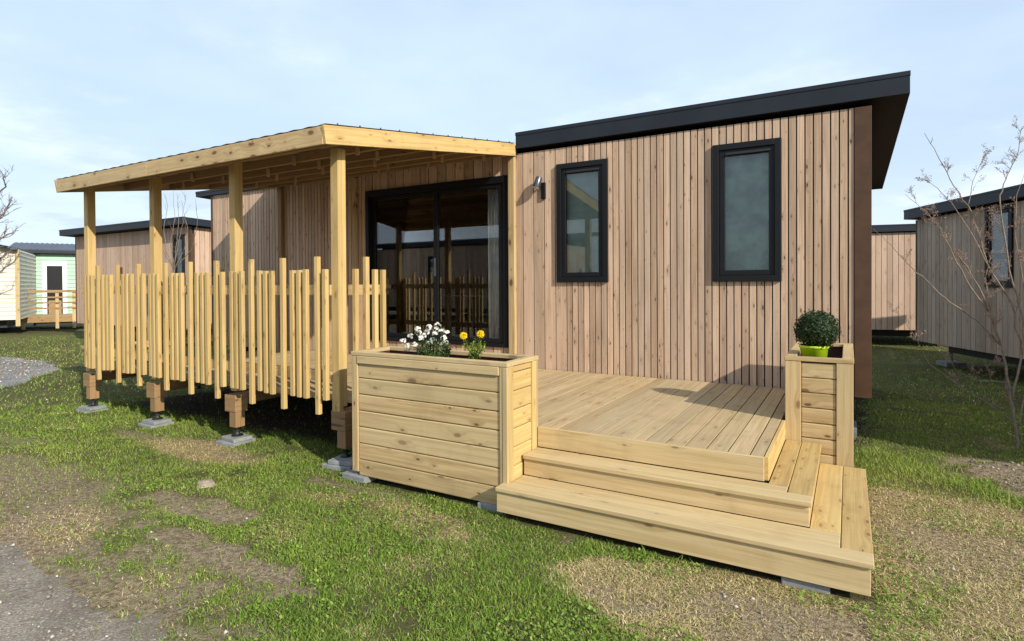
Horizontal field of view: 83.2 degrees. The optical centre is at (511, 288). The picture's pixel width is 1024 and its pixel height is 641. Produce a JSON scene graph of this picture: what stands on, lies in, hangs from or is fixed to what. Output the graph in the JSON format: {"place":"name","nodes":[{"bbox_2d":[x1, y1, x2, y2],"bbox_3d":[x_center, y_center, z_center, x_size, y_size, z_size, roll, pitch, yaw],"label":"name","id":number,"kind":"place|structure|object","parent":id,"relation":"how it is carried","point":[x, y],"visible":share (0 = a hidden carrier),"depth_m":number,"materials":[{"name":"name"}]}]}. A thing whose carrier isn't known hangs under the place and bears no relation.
{"place":"outdoors","nodes":[
{"label":"outdoors","id":0,"kind":"place"},
{"bbox_2d":[0,357,59,387],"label":"gravel path","id":1,"kind":"structure","parent":0,"point":[4,382],"depth_m":10.50,"materials":[{"name":"grey gravel"}]},
{"bbox_2d":[0,543,166,640],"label":"track","id":2,"kind":"structure","parent":0,"point":[23,587],"depth_m":2.72,"materials":[{"name":"grey gravel"}]},
{"bbox_2d":[0,323,1023,640],"bbox_3d":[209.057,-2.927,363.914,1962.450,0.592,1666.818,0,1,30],"label":"ground","id":3,"kind":"structure","parent":0,"point":[266,413],"depth_m":3.69,"materials":[{"name":"green plant"}]},
{"bbox_2d":[0,164,24,263],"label":"bare tree","id":4,"kind":"object","parent":3,"relation":"on","point":[2,215],"visible":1,"depth_m":19.21,"materials":[{"name":"brown plant"}]},
{"bbox_2d":[0,244,36,327],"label":"mobile home","id":5,"kind":"object","parent":3,"relation":"on","point":[17,281],"visible":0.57,"depth_m":20.92,"materials":[{"name":"white metal"}]},
{"bbox_2d":[10,242,83,325],"bbox_3d":[-18.860,-0.290,28.066,8.205,3.697,4.170,-1,1,-34],"label":"mobile home","id":6,"kind":"object","parent":3,"relation":"on","point":[55,266],"visible":0.19,"depth_m":25.16,"materials":[{"name":"green metal"}]},
{"bbox_2d":[42,261,66,313],"bbox_3d":[-19.942,0.026,25.147,0.840,2.453,0.090,-1,1,-34],"label":"door","id":7,"kind":"structure","parent":6,"relation":"in","point":[54,273],"depth_m":25.10,"materials":[{"name":"white plastic"}]},
{"bbox_2d":[21,290,75,329],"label":"raised deck","id":8,"kind":"structure","parent":3,"relation":"on","point":[57,317],"depth_m":23.08,"materials":[{"name":"brown wood"}]},
{"bbox_2d":[75,408,107,412],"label":"concrete slab","id":9,"kind":"structure","parent":3,"relation":"on","point":[81,411],"depth_m":7.03,"materials":[{"name":"grey concrete"}]},
{"bbox_2d":[78,404,106,410],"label":"concrete slab","id":10,"kind":"structure","parent":9,"relation":"on","point":[92,408],"depth_m":7.06,"materials":[{"name":"grey concrete"}]},
{"bbox_2d":[59,216,211,336],"bbox_3d":[-10.190,-0.027,18.647,6.858,3.729,4.806,0,1,30],"label":"timber cabin","id":11,"kind":"object","parent":3,"relation":"on","point":[126,246],"visible":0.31,"depth_m":16.40,"materials":[{"name":"brown wood"}]},
{"bbox_2d":[173,234,184,275],"bbox_3d":[-8.920,-0.400,15.478,0.500,2.100,0.081,0,1,30],"label":"window","id":12,"kind":"structure","parent":11,"relation":"in","point":[181,267],"depth_m":15.46,"materials":[{"name":"clear glass"}]},
{"bbox_2d":[138,421,173,428],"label":"concrete slab","id":13,"kind":"structure","parent":3,"relation":"on","point":[149,425],"depth_m":6.30,"materials":[{"name":"grey concrete"}]},
{"bbox_2d":[142,417,171,424],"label":"concrete slab","id":14,"kind":"structure","parent":13,"relation":"on","point":[150,421],"depth_m":6.33,"materials":[{"name":"grey concrete"}]},
{"bbox_2d":[162,192,197,272],"bbox_3d":[-7.770,-1.214,13.549,1.350,2.194,0.922,0,1,3],"label":"bare shrub","id":15,"kind":"object","parent":3,"relation":"on","point":[174,266],"visible":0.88,"depth_m":13.48,"materials":[{"name":"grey plant"}]},
{"bbox_2d":[196,479,215,488],"bbox_3d":[-2.369,1.512,4.452,0.162,0.074,0.127,0,1,30],"label":"rock","id":16,"kind":"object","parent":3,"relation":"on","point":[206,483],"visible":0.84,"depth_m":4.42,"materials":[{"name":"stone"}]},
{"bbox_2d":[216,438,255,446],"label":"concrete slab","id":17,"kind":"structure","parent":3,"relation":"on","point":[222,442],"depth_m":5.59,"materials":[{"name":"grey concrete"}]},
{"bbox_2d":[222,432,252,442],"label":"concrete slab","id":18,"kind":"structure","parent":17,"relation":"on","point":[231,439],"depth_m":5.61,"materials":[{"name":"grey concrete"}]},
{"bbox_2d":[322,462,352,471],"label":"concrete slab","id":19,"kind":"structure","parent":3,"relation":"on","point":[337,467],"depth_m":4.79,"materials":[{"name":"grey concrete"}]},
{"bbox_2d":[328,454,352,466],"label":"concrete slab","id":20,"kind":"structure","parent":19,"relation":"on","point":[338,460],"depth_m":4.82,"materials":[{"name":"grey concrete"}]},
{"bbox_2d":[342,469,375,483],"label":"concrete slab","id":21,"kind":"structure","parent":3,"relation":"on","point":[353,475],"depth_m":4.54,"materials":[{"name":"grey concrete"}]},
{"bbox_2d":[83,348,785,480],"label":"terrace deck","id":22,"kind":"structure","parent":3,"relation":"on","point":[735,430],"depth_m":4.65,"materials":[{"name":"brown wood"}]},
{"bbox_2d":[114,267,256,365],"bbox_3d":[-4.628,0.387,8.308,0.084,1.358,2.560,0,1,30],"label":"picket fence","id":23,"kind":"object","parent":22,"relation":"attached to","point":[212,336],"visible":0.1,"depth_m":8.62,"materials":[{"name":"yellow wood"}]},
{"bbox_2d":[54,123,516,411],"bbox_3d":[-2.678,-0.338,7.029,4.590,2.910,3.078,0,1,30],"label":"pergola","id":24,"kind":"object","parent":22,"relation":"on","point":[336,155],"visible":0.95,"depth_m":6.06,"materials":[{"name":"brown wood"}]},
{"bbox_2d":[81,257,331,414],"bbox_3d":[-3.429,0.402,6.018,4.365,1.358,0.084,0,1,30],"label":"picket fence","id":25,"kind":"object","parent":24,"relation":"attached to","point":[298,371],"visible":1,"depth_m":5.73,"materials":[{"name":"yellow wood"}]},
{"bbox_2d":[348,257,385,350],"bbox_3d":[-1.269,0.399,5.107,0.084,1.358,0.400,0,1,30],"label":"picket fence","id":26,"kind":"object","parent":22,"relation":"attached to","point":[366,290],"visible":0.68,"depth_m":5.04,"materials":[{"name":"yellow wood"}]},
{"bbox_2d":[478,501,502,513],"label":"concrete slab","id":27,"kind":"structure","parent":3,"relation":"on","point":[486,506],"depth_m":3.91,"materials":[{"name":"grey concrete"}]},
{"bbox_2d":[351,346,538,504],"bbox_3d":[-0.538,0.977,4.388,1.439,0.973,0.455,0,1,30],"label":"flower planter","id":28,"kind":"object","parent":27,"relation":"on","point":[460,423],"visible":0.88,"depth_m":4.15,"materials":[{"name":"brown wood"}]},
{"bbox_2d":[400,322,451,356],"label":"white flowers","id":29,"kind":"object","parent":28,"relation":"in","point":[434,342],"visible":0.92,"depth_m":4.38,"materials":[{"name":"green plant"}]},
{"bbox_2d":[460,330,485,359],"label":"yellow flowers","id":30,"kind":"object","parent":28,"relation":"in","point":[473,352],"visible":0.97,"depth_m":4.14,"materials":[{"name":"green plant"}]},
{"bbox_2d":[495,440,873,596],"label":"deck steps","id":31,"kind":"structure","parent":27,"relation":"on","point":[814,553],"depth_m":3.36,"materials":[{"name":"brown wood"}]},
{"bbox_2d":[195,70,910,437],"bbox_3d":[0.099,-0.194,9.943,10.808,3.542,4.856,0,1,30],"label":"timber cabin","id":32,"kind":"object","parent":3,"relation":"on","point":[723,240],"visible":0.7,"depth_m":6.42,"materials":[{"name":"brown wood"}]},
{"bbox_2d":[365,175,508,347],"bbox_3d":[-1.079,-0.344,7.908,2.413,2.177,0.135,0,1,30],"label":"sliding door","id":33,"kind":"structure","parent":32,"relation":"in","point":[389,212],"depth_m":8.19,"materials":[{"name":"black glass"}]},
{"bbox_2d":[444,294,487,336],"bbox_3d":[-0.373,0.454,9.333,1.200,0.735,0.800,0,1,30],"label":"dining table","id":34,"kind":"object","parent":32,"relation":"on","point":[449,311],"visible":0.45,"depth_m":9.29,"materials":[{"name":"wood"}]},
{"bbox_2d":[488,188,498,338],"bbox_3d":[-0.215,-0.292,7.541,0.226,2.220,0.045,0,1,30],"label":"curtain","id":35,"kind":"object","parent":32,"relation":"hanging from","point":[493,251],"visible":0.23,"depth_m":7.55,"materials":[{"name":"fabric"}]},
{"bbox_2d":[533,176,545,198],"bbox_3d":[0.323,-1.225,6.981,0.162,0.271,0.091,-1,1,-33],"label":"wall lamp","id":36,"kind":"object","parent":32,"relation":"attached to","point":[537,184],"visible":1,"depth_m":6.97,"materials":[{"name":"metal"}]},
{"bbox_2d":[556,158,608,281],"bbox_3d":[0.837,-0.783,6.785,0.645,1.411,0.121,0,1,30],"label":"window","id":37,"kind":"structure","parent":32,"relation":"in","point":[582,186],"depth_m":6.82,"materials":[{"name":"clear glass"}]},
{"bbox_2d":[712,137,781,281],"bbox_3d":[2.394,-0.782,5.876,0.651,1.414,0.121,0,1,30],"label":"window","id":38,"kind":"structure","parent":32,"relation":"in","point":[747,175],"depth_m":5.90,"materials":[{"name":"clear glass"}]},
{"bbox_2d":[781,576,829,594],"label":"concrete slab","id":39,"kind":"structure","parent":3,"relation":"on","point":[805,585],"depth_m":2.89,"materials":[{"name":"grey concrete"}]},
{"bbox_2d":[784,341,853,483],"bbox_3d":[2.582,0.970,4.803,0.454,0.934,1.282,0,1,30],"label":"box planter","id":40,"kind":"object","parent":3,"relation":"on","point":[818,400],"visible":0.81,"depth_m":4.25,"materials":[{"name":"brown wood"}]},
{"bbox_2d":[793,309,843,356],"bbox_3d":[2.370,0.386,4.478,0.358,0.476,0.357,0,1,30],"label":"potted shrub","id":41,"kind":"object","parent":40,"relation":"in","point":[818,334],"visible":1,"depth_m":4.41,"materials":[{"name":"green plant"}]},
{"bbox_2d":[872,224,915,336],"bbox_3d":[10.527,-0.088,18.727,7.008,3.500,4.606,0,1,18],"label":"timber cabin","id":42,"kind":"object","parent":3,"relation":"on","point":[893,277],"visible":0.06,"depth_m":16.32,"materials":[{"name":"brown wood"}]},
{"bbox_2d":[878,115,1023,448],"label":"bare tree","id":43,"kind":"object","parent":3,"relation":"on","point":[999,342],"visible":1,"depth_m":5.30,"materials":[{"name":"brown plant"}]},
{"bbox_2d":[903,184,1023,366],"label":"timber cabin","id":44,"kind":"object","parent":3,"relation":"on","point":[938,317],"visible":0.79,"depth_m":11.31,"materials":[{"name":"grey wood"}]},
{"bbox_2d":[984,204,1013,286],"bbox_3d":[8.847,-0.760,10.453,0.081,1.460,0.680,0,1,7],"label":"window","id":45,"kind":"structure","parent":44,"relation":"in","point":[1007,216],"depth_m":10.44,"materials":[{"name":"clear glass"}]},
{"bbox_2d":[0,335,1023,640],"bbox_3d":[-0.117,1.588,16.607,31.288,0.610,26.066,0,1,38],"label":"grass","id":46,"kind":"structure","parent":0,"point":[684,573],"depth_m":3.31,"materials":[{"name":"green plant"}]},
{"bbox_2d":[0,356,1023,640],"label":"gravel","id":47,"kind":"structure","parent":0,"point":[22,364],"depth_m":3.44,"materials":[{"name":"grey gravel"}]},
{"bbox_2d":[0,0,1023,245],"label":"sky","id":48,"kind":"structure","parent":0,"point":[86,86],"materials":[{"name":"blue"}]}
]}

